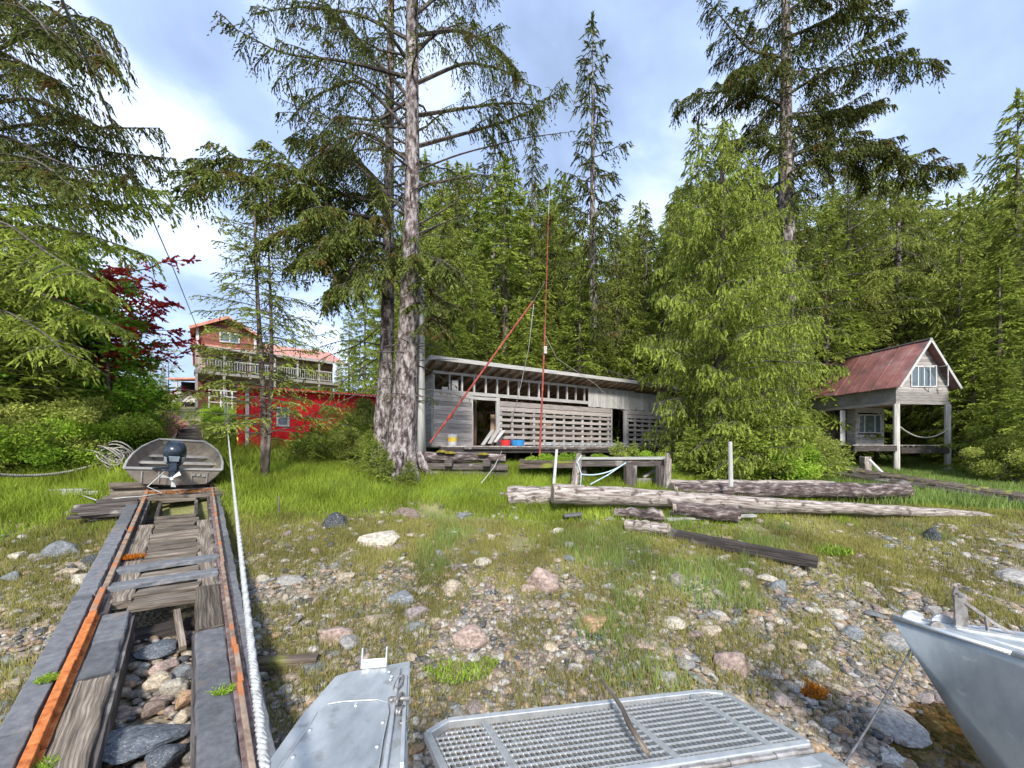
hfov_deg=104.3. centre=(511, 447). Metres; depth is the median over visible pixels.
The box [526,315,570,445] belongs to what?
conifer
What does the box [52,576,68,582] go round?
cobble
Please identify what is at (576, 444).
ladder
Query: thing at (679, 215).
conifer
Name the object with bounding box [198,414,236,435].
shrub
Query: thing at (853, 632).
boulder
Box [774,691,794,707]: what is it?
cobble
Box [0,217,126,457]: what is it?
conifer
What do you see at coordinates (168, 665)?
gap stone
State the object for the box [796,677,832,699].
seaweed
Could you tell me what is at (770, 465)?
young conifer
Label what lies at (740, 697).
cobble
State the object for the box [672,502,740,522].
log
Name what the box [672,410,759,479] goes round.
young conifer
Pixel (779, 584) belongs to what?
boulder
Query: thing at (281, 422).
window
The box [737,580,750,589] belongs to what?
cobble
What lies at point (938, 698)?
cobble
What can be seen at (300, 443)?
young conifer
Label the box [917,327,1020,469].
conifer
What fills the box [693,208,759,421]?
conifer
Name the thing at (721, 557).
boulder
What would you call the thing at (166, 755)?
gap stone
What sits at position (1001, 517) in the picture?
marsh grass
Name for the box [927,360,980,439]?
conifer
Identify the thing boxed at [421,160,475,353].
conifer
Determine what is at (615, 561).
tuft grass
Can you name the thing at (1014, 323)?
conifer
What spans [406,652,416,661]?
cobble
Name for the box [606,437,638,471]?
young conifer
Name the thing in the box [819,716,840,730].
boulder
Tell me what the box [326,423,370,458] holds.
shrub
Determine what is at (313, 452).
young conifer
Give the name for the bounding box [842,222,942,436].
conifer
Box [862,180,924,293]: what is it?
conifer
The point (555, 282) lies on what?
conifer
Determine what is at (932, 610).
cobble
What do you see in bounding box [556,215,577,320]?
conifer
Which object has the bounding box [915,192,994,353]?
conifer
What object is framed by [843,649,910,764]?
mooring line
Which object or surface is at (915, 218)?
conifer
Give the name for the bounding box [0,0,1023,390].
sky
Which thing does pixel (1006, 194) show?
conifer
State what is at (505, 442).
bucket
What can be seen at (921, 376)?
window
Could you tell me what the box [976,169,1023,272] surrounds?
conifer
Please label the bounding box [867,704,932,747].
boulder
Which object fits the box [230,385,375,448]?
red shed
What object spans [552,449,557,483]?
stake
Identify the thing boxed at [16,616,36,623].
cobble
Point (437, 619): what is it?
cobble
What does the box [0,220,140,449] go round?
conifer
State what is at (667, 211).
conifer
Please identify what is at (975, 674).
workboat
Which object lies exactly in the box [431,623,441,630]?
cobble
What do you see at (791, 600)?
cobble
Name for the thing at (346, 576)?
boulder
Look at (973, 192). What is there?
conifer
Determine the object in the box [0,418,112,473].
shrub
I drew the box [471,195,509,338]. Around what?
conifer
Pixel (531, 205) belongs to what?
conifer
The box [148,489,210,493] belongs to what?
dry weed
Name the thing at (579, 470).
blue rope
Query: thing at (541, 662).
cobble
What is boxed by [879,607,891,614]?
cobble
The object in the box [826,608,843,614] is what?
cobble
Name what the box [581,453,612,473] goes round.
shrub
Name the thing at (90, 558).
boulder
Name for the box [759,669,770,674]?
cobble
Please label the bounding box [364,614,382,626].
boulder
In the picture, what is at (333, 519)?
boulder
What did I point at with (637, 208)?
conifer
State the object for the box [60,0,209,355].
overhead cable
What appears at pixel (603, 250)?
conifer
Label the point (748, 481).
log
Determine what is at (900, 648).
cobble
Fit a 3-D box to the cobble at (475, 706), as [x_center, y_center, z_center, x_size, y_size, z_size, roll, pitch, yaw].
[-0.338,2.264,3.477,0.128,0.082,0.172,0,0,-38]
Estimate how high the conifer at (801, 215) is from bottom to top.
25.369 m
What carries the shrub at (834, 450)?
on the ground at (162, 613)
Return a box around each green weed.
[32,670,60,683]
[32,753,59,767]
[206,680,235,695]
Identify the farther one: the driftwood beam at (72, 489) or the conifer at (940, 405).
the conifer at (940, 405)
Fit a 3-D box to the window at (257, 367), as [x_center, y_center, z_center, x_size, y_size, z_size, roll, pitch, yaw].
[-20.888,-6.650,33.857,1.800,1.300,0.042,0,0,-38]
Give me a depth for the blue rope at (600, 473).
9.91 m
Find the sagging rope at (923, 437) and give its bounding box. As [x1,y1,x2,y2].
[900,426,947,437]
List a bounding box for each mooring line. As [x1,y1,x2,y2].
[81,471,165,500]
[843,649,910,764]
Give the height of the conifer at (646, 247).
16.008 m
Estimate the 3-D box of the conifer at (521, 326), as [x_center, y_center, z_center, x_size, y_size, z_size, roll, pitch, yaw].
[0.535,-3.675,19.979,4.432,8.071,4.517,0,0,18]
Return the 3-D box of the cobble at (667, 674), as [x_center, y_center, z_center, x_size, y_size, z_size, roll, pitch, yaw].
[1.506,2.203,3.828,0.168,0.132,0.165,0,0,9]
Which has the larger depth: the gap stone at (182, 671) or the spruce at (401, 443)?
the spruce at (401, 443)
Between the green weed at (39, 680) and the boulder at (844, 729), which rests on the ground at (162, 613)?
the boulder at (844, 729)
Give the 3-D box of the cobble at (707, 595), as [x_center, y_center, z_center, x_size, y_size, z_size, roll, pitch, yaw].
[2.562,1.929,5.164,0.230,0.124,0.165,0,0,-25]
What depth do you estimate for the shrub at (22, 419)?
9.03 m
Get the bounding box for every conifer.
[0,153,51,374]
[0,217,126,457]
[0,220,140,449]
[9,259,150,412]
[38,197,106,359]
[144,346,159,387]
[157,365,167,390]
[271,435,284,454]
[272,428,314,464]
[291,421,340,462]
[292,422,327,456]
[315,406,369,460]
[334,306,361,392]
[334,358,343,389]
[342,424,377,470]
[344,272,379,394]
[348,434,390,477]
[355,269,398,394]
[356,198,428,394]
[366,446,402,483]
[367,150,442,379]
[373,241,401,389]
[377,188,483,375]
[377,210,450,367]
[393,289,429,379]
[393,457,426,487]
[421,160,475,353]
[424,303,446,423]
[425,160,515,354]
[427,245,506,449]
[439,162,502,341]
[445,318,485,443]
[454,133,527,352]
[455,154,601,442]
[464,308,516,453]
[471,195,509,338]
[490,172,529,360]
[494,118,568,363]
[496,295,558,441]
[497,211,558,364]
[510,206,582,369]
[522,180,558,279]
[524,177,621,365]
[526,177,573,362]
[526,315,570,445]
[539,264,622,453]
[546,305,612,453]
[553,11,656,431]
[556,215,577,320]
[567,214,612,373]
[567,238,587,321]
[585,216,660,441]
[597,233,638,356]
[597,318,647,448]
[602,220,660,426]
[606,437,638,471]
[612,200,658,296]
[613,315,658,448]
[614,252,643,318]
[620,208,662,376]
[620,219,657,355]
[623,438,650,471]
[630,238,703,453]
[636,177,714,371]
[640,120,757,454]
[643,186,713,363]
[655,207,682,253]
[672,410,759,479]
[672,419,719,478]
[686,402,774,479]
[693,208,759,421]
[712,402,807,480]
[717,160,839,434]
[738,393,833,479]
[759,393,855,480]
[770,204,885,426]
[773,379,828,433]
[780,398,853,475]
[794,187,809,259]
[796,153,984,455]
[796,204,907,460]
[797,203,820,252]
[800,266,851,391]
[815,182,931,444]
[815,190,862,273]
[818,213,873,359]
[832,256,892,451]
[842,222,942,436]
[853,145,965,451]
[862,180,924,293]
[873,263,955,458]
[875,190,961,325]
[884,252,991,456]
[884,405,938,453]
[887,186,938,298]
[887,206,966,354]
[891,206,1012,458]
[912,405,943,457]
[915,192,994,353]
[915,250,1023,465]
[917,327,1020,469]
[921,192,1010,349]
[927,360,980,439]
[938,186,1013,414]
[939,354,1022,479]
[941,221,1023,461]
[943,87,1023,402]
[951,187,1004,241]
[964,341,1023,476]
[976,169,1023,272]
[977,360,1023,484]
[982,176,1023,234]
[992,202,1023,357]
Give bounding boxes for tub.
[511,440,524,445]
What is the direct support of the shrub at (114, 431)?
on the ground at (162, 613)
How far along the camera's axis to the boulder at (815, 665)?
4.02 m
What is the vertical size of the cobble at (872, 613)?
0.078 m
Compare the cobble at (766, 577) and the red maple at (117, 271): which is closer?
the cobble at (766, 577)
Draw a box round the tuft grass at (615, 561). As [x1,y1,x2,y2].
[10,478,961,694]
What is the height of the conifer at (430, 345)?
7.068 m
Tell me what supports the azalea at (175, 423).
on the ground at (162, 613)
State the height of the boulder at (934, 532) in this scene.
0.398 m
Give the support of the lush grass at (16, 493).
on the ground at (162, 613)
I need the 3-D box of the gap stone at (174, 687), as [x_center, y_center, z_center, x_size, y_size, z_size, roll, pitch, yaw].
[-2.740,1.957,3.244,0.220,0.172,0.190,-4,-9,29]
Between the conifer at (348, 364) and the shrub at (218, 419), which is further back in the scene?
the conifer at (348, 364)
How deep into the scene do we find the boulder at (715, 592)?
5.12 m
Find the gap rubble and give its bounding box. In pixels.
[104,631,194,767]
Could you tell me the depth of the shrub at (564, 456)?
10.91 m
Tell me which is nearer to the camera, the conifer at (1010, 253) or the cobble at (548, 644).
the cobble at (548, 644)
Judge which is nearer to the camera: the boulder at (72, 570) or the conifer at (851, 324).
the boulder at (72, 570)
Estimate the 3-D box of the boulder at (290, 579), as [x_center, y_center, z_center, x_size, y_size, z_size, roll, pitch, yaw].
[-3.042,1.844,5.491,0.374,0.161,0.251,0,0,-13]
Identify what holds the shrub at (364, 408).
on the ground at (162, 613)
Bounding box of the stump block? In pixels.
[859,457,871,470]
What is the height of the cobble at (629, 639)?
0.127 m
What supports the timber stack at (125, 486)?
on the ground at (162, 613)
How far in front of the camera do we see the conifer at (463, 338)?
18.37 m
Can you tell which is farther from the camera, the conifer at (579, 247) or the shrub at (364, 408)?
the conifer at (579, 247)
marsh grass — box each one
[746,498,1023,619]
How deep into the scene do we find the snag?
10.77 m
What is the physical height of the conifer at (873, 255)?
18.394 m
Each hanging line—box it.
[510,304,533,426]
[546,337,633,421]
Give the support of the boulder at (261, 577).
on the ground at (162, 613)
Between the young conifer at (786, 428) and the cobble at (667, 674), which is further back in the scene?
the young conifer at (786, 428)
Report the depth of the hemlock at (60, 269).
8.04 m
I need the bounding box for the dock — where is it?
[519,453,671,489]
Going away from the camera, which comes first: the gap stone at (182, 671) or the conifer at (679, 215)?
the gap stone at (182, 671)
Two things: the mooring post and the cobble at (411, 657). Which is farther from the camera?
the mooring post
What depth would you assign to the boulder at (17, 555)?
5.79 m
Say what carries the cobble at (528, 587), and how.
on the ground at (162, 613)
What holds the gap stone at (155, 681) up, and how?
on the boat railway
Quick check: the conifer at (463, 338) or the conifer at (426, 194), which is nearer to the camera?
the conifer at (463, 338)
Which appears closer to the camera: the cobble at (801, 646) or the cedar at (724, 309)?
the cobble at (801, 646)
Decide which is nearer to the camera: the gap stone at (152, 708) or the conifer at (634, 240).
the gap stone at (152, 708)
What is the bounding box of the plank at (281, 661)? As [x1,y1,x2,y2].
[257,653,318,671]
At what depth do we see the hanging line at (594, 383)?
12.51 m
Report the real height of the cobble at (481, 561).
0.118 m
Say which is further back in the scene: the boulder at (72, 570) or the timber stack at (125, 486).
the timber stack at (125, 486)
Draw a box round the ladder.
[541,442,626,445]
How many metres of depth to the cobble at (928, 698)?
3.90 m
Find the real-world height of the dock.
1.043 m
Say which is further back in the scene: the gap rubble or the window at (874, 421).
the window at (874, 421)
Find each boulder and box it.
[7,551,27,558]
[9,665,31,676]
[26,553,40,559]
[40,540,80,556]
[54,568,84,576]
[70,573,86,584]
[80,555,96,565]
[255,574,269,582]
[275,575,304,585]
[298,660,327,676]
[319,626,354,645]
[322,512,348,528]
[336,572,355,583]
[356,530,400,547]
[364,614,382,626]
[386,590,413,604]
[390,507,418,520]
[403,606,428,621]
[442,579,462,596]
[452,623,486,648]
[456,512,473,517]
[525,566,559,593]
[578,613,606,633]
[669,573,686,585]
[695,625,721,637]
[712,589,728,600]
[713,652,748,677]
[717,554,729,561]
[734,568,753,576]
[770,580,786,593]
[804,659,831,675]
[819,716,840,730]
[832,724,851,736]
[841,625,864,639]
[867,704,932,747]
[878,631,909,651]
[880,752,917,767]
[921,527,941,542]
[991,568,1023,583]
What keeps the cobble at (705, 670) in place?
on the ground at (162, 613)
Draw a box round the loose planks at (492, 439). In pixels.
[481,430,505,444]
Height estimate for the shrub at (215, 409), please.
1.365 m
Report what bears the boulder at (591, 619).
on the ground at (162, 613)
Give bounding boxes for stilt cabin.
[802,338,962,470]
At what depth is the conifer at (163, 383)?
44.94 m
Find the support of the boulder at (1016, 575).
on the ground at (162, 613)
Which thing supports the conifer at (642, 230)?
on the ground at (162, 613)
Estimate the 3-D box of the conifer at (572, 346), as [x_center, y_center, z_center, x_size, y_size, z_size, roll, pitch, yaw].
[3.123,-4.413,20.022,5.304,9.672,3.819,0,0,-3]
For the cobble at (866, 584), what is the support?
on the ground at (162, 613)
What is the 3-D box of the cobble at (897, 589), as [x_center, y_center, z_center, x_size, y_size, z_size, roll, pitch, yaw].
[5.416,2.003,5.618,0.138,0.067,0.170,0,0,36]
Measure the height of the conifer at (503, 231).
17.038 m
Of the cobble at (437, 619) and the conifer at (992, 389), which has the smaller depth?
the cobble at (437, 619)
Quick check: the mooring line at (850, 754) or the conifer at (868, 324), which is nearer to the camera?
the mooring line at (850, 754)
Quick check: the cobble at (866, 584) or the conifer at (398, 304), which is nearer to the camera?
the cobble at (866, 584)
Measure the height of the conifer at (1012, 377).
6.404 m
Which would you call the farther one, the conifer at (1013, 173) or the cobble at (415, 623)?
the conifer at (1013, 173)
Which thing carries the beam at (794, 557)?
on the ground at (162, 613)
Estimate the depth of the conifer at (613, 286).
31.97 m
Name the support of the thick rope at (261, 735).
attached to the pulley block
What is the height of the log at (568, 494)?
0.890 m
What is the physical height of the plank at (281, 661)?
0.111 m
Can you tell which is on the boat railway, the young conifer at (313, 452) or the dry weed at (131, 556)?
the dry weed at (131, 556)
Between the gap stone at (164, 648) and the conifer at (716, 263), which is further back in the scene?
the conifer at (716, 263)
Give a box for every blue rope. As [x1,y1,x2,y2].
[577,455,581,484]
[582,462,625,475]
[590,463,623,484]
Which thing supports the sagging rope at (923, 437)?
hanging from the stilt cabin
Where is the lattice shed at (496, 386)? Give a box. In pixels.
[425,355,695,447]
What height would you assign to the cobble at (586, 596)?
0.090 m
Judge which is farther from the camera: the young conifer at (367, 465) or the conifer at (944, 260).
the conifer at (944, 260)
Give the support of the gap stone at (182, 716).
on the gap rubble
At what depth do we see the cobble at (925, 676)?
4.15 m
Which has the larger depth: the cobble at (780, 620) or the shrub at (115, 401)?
the shrub at (115, 401)
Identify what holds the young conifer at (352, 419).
on the ground at (162, 613)
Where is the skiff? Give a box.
[123,438,223,488]
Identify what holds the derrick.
on the shed deck
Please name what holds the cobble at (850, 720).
on the ground at (162, 613)
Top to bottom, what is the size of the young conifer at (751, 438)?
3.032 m
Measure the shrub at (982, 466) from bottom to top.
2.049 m
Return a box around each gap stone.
[102,724,190,764]
[133,638,177,659]
[140,699,168,718]
[141,670,172,691]
[144,743,187,767]
[148,658,179,675]
[159,677,190,697]
[172,664,190,678]
[173,706,190,723]
[174,690,190,710]
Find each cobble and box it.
[0,571,19,581]
[0,678,22,688]
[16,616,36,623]
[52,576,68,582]
[339,634,361,651]
[406,621,425,631]
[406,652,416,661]
[429,617,440,625]
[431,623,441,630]
[452,707,465,716]
[466,699,483,714]
[473,557,491,565]
[521,584,535,592]
[537,660,549,666]
[543,641,558,650]
[548,613,557,620]
[564,541,574,548]
[564,554,574,560]
[584,593,597,600]
[600,583,615,590]
[622,634,636,645]
[631,590,644,597]
[633,638,654,651]
[660,671,677,685]
[662,616,685,629]
[674,648,684,657]
[676,657,695,670]
[700,592,713,599]
[701,666,714,674]
[729,693,750,705]
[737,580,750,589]
[757,573,778,581]
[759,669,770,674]
[774,618,785,624]
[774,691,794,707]
[778,597,796,603]
[787,683,800,693]
[788,639,807,650]
[807,630,820,637]
[819,700,839,710]
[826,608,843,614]
[829,682,850,695]
[841,715,853,725]
[846,600,856,607]
[859,589,872,594]
[860,581,872,586]
[864,610,882,617]
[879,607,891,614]
[886,644,906,653]
[890,587,902,592]
[915,692,934,703]
[921,605,941,614]
[921,674,930,684]
[931,690,944,703]
[1014,544,1023,550]
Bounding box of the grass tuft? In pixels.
[419,650,499,683]
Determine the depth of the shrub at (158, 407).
14.30 m
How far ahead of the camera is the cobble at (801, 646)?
4.35 m
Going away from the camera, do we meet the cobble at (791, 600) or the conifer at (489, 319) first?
the cobble at (791, 600)
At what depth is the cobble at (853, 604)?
5.17 m
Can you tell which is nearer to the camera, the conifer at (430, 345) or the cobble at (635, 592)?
the cobble at (635, 592)
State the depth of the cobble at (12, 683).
3.64 m
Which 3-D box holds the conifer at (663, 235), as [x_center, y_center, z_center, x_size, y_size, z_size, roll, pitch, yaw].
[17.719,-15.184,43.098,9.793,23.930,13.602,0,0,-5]
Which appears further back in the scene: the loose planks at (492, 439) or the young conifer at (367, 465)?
the loose planks at (492, 439)
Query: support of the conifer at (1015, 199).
on the ground at (162, 613)
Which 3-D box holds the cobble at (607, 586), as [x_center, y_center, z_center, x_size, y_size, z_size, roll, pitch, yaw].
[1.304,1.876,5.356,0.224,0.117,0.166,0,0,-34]
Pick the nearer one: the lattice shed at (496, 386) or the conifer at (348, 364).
the lattice shed at (496, 386)
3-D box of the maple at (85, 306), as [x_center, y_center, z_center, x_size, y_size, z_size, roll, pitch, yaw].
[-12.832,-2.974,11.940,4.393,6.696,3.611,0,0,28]
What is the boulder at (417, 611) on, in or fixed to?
on the ground at (162, 613)
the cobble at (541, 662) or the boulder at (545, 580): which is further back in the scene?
the boulder at (545, 580)
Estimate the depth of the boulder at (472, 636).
4.24 m
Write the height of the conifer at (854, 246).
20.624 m
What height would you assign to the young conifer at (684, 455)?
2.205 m
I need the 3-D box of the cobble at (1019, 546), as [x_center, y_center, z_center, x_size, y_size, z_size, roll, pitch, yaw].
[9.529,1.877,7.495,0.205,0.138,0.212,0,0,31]
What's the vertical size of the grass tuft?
0.054 m
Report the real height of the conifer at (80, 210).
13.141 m
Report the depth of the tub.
13.49 m
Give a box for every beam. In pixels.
[30,488,102,496]
[660,528,817,568]
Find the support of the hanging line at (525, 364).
hanging from the derrick
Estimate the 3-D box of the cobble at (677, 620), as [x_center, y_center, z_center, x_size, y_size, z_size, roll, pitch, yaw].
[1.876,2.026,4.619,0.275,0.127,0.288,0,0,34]
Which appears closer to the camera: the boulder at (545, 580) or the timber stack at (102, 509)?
the boulder at (545, 580)
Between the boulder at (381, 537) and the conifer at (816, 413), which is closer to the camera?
the boulder at (381, 537)
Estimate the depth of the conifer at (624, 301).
23.57 m
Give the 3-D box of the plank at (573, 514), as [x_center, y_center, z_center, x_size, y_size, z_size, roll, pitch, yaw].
[1.186,1.309,7.801,0.367,0.080,0.208,0,0,0]
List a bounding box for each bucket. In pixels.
[447,434,457,445]
[500,440,510,445]
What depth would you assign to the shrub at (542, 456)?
10.95 m
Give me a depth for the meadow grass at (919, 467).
13.23 m
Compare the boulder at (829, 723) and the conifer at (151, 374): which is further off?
the conifer at (151, 374)
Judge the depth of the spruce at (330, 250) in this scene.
9.93 m
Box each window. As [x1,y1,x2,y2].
[215,355,241,373]
[219,332,239,342]
[254,361,278,375]
[276,407,288,426]
[289,365,311,380]
[858,414,880,432]
[910,365,948,387]
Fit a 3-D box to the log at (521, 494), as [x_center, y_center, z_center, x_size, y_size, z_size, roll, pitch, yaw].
[0.876,1.116,8.946,2.039,0.590,0.534,0,0,-9]
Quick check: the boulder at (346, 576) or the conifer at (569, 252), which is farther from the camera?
the conifer at (569, 252)
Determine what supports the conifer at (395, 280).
on the ground at (162, 613)
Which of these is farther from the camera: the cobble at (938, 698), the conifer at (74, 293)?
the conifer at (74, 293)
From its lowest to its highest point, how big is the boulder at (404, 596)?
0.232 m
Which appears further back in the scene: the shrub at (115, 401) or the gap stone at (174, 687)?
the shrub at (115, 401)
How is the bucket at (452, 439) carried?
on the shed deck
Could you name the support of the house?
on the ground at (162, 613)
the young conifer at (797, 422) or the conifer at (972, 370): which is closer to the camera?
the young conifer at (797, 422)
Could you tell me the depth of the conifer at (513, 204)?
41.36 m
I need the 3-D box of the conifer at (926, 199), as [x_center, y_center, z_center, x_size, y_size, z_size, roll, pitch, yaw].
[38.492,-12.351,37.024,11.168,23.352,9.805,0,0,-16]
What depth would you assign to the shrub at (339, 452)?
11.78 m
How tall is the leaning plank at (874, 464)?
0.542 m
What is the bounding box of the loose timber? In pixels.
[173,608,186,651]
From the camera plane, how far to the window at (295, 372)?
35.50 m
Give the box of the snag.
[417,278,425,453]
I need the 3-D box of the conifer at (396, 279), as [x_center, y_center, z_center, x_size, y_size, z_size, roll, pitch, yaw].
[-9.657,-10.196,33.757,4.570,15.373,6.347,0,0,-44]
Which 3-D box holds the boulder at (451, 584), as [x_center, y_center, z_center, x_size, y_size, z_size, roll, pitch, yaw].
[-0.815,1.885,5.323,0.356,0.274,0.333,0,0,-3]
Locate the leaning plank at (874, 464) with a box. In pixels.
[868,459,882,471]
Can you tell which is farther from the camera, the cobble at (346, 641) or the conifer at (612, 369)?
the conifer at (612, 369)
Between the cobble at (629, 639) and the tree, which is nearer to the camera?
the cobble at (629, 639)
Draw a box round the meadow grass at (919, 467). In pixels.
[647,445,1023,510]
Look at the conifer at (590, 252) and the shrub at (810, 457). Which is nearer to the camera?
the shrub at (810, 457)
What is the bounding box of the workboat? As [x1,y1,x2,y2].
[890,586,1023,767]
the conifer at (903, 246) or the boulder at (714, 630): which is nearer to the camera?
the boulder at (714, 630)
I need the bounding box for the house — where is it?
[189,316,344,411]
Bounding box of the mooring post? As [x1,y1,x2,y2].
[571,453,580,484]
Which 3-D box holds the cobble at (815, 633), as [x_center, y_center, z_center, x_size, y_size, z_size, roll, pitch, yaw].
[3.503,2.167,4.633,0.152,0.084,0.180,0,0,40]
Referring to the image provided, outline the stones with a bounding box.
[0,492,1023,767]
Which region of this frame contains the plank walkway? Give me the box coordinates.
[821,466,1023,504]
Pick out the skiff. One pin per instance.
(182, 463)
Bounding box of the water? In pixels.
[889,702,984,767]
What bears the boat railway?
on the ground at (162, 613)
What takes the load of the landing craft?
on the water
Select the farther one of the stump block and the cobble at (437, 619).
the stump block
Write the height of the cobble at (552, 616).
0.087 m
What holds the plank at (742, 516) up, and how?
on the ground at (162, 613)
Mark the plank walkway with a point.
(860, 473)
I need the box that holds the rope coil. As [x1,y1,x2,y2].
[82,441,133,470]
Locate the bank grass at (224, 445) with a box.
[1,401,316,479]
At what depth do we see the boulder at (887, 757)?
3.13 m
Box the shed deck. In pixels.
[426,446,683,462]
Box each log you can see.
[507,485,559,505]
[551,484,996,516]
[614,507,664,521]
[624,519,670,534]
[668,482,913,499]
[671,479,834,483]
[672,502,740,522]
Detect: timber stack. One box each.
[66,497,150,523]
[109,482,158,492]
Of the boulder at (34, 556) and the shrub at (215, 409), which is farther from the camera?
the shrub at (215, 409)
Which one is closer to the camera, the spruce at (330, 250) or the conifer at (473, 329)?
the spruce at (330, 250)
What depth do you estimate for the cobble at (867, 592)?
5.46 m
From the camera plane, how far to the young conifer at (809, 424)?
14.59 m
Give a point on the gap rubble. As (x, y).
(125, 714)
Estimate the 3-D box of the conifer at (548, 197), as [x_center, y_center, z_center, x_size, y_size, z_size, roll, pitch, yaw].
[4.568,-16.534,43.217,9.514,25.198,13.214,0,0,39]
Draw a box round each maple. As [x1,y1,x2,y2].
[0,226,181,405]
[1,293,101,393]
[24,293,178,424]
[31,254,211,402]
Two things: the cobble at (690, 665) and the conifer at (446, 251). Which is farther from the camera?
the conifer at (446, 251)
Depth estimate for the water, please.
3.33 m
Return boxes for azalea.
[155,412,181,436]
[172,419,189,430]
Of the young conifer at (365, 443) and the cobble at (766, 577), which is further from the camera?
the young conifer at (365, 443)
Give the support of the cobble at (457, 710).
on the ground at (162, 613)
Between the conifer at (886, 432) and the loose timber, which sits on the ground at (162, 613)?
the conifer at (886, 432)
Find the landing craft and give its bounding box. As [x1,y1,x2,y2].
[270,646,848,767]
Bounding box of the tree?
[153,336,182,390]
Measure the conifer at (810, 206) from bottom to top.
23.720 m
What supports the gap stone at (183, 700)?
on the gap rubble
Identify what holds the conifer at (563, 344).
on the ground at (162, 613)
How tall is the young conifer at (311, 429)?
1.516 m
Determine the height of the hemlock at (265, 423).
7.508 m
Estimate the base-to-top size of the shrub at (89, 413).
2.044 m
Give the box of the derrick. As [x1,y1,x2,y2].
[429,191,549,457]
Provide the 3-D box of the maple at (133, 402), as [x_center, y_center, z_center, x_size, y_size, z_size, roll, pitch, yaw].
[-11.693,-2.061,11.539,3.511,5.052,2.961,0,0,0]
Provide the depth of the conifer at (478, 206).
34.66 m
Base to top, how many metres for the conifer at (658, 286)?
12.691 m
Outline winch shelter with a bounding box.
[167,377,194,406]
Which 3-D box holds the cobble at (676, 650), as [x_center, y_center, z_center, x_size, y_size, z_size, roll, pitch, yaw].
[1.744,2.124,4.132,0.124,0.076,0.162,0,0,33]
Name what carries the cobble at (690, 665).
on the ground at (162, 613)
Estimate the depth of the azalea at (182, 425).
21.19 m
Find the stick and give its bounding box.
[600,679,649,755]
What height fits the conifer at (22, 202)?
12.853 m
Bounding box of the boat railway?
[0,405,275,767]
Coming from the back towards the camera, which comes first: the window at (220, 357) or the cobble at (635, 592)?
the window at (220, 357)
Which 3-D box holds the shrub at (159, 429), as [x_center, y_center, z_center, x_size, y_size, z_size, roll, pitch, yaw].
[-11.228,-0.404,10.916,2.866,1.906,3.054,0,0,-45]
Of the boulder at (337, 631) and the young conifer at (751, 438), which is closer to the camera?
the boulder at (337, 631)
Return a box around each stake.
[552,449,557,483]
[728,442,732,486]
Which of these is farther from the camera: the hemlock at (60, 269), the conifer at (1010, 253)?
the conifer at (1010, 253)
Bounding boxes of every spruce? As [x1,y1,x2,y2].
[0,0,179,304]
[151,0,461,467]
[207,0,576,485]
[668,0,969,407]
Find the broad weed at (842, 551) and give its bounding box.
[800,541,853,555]
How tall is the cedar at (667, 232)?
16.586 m
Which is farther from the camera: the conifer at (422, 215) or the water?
the conifer at (422, 215)
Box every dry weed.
[121,551,145,559]
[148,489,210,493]
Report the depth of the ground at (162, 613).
5.37 m
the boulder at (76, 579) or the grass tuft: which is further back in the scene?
the boulder at (76, 579)
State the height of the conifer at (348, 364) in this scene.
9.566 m
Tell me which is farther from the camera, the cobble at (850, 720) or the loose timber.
the loose timber
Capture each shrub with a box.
[0,394,67,417]
[0,395,161,463]
[0,402,87,476]
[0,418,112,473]
[24,374,179,436]
[28,392,154,416]
[35,408,160,461]
[57,403,171,449]
[196,406,236,421]
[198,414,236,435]
[204,414,236,431]
[311,428,368,460]
[318,397,374,430]
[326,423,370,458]
[524,453,561,473]
[543,452,583,474]
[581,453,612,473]
[624,450,674,471]
[738,440,827,480]
[796,434,856,480]
[958,438,1023,484]
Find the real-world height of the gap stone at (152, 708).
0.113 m
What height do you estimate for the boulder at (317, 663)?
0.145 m
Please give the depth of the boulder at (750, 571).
5.68 m
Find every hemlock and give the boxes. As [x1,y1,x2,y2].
[0,146,186,385]
[155,173,356,476]
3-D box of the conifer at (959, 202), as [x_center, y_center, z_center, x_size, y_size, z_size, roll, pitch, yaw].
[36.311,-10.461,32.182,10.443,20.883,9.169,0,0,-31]
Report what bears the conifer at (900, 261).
on the ground at (162, 613)
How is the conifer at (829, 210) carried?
on the ground at (162, 613)
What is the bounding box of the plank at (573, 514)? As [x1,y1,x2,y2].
[563,512,582,517]
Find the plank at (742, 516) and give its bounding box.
[666,514,756,521]
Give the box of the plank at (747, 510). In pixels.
[740,508,786,512]
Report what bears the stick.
on the landing craft
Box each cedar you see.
[621,186,706,442]
[630,114,851,479]
[696,189,849,435]
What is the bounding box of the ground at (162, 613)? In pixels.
[0,391,1023,767]
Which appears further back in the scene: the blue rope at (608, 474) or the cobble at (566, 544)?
the blue rope at (608, 474)
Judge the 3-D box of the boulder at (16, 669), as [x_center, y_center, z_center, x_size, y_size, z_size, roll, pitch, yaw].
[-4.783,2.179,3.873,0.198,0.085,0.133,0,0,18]
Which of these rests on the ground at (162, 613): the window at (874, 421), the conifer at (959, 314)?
the conifer at (959, 314)
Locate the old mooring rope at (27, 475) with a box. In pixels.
[0,463,96,476]
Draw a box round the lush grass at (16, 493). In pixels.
[0,446,1023,562]
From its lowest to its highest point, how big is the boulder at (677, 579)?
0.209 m
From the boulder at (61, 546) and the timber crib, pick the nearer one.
the boulder at (61, 546)
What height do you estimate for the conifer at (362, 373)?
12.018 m
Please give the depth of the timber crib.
10.85 m
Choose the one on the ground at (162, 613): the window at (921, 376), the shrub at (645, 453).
the shrub at (645, 453)
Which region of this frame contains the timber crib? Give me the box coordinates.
[418,450,509,477]
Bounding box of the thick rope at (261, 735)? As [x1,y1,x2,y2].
[227,428,270,767]

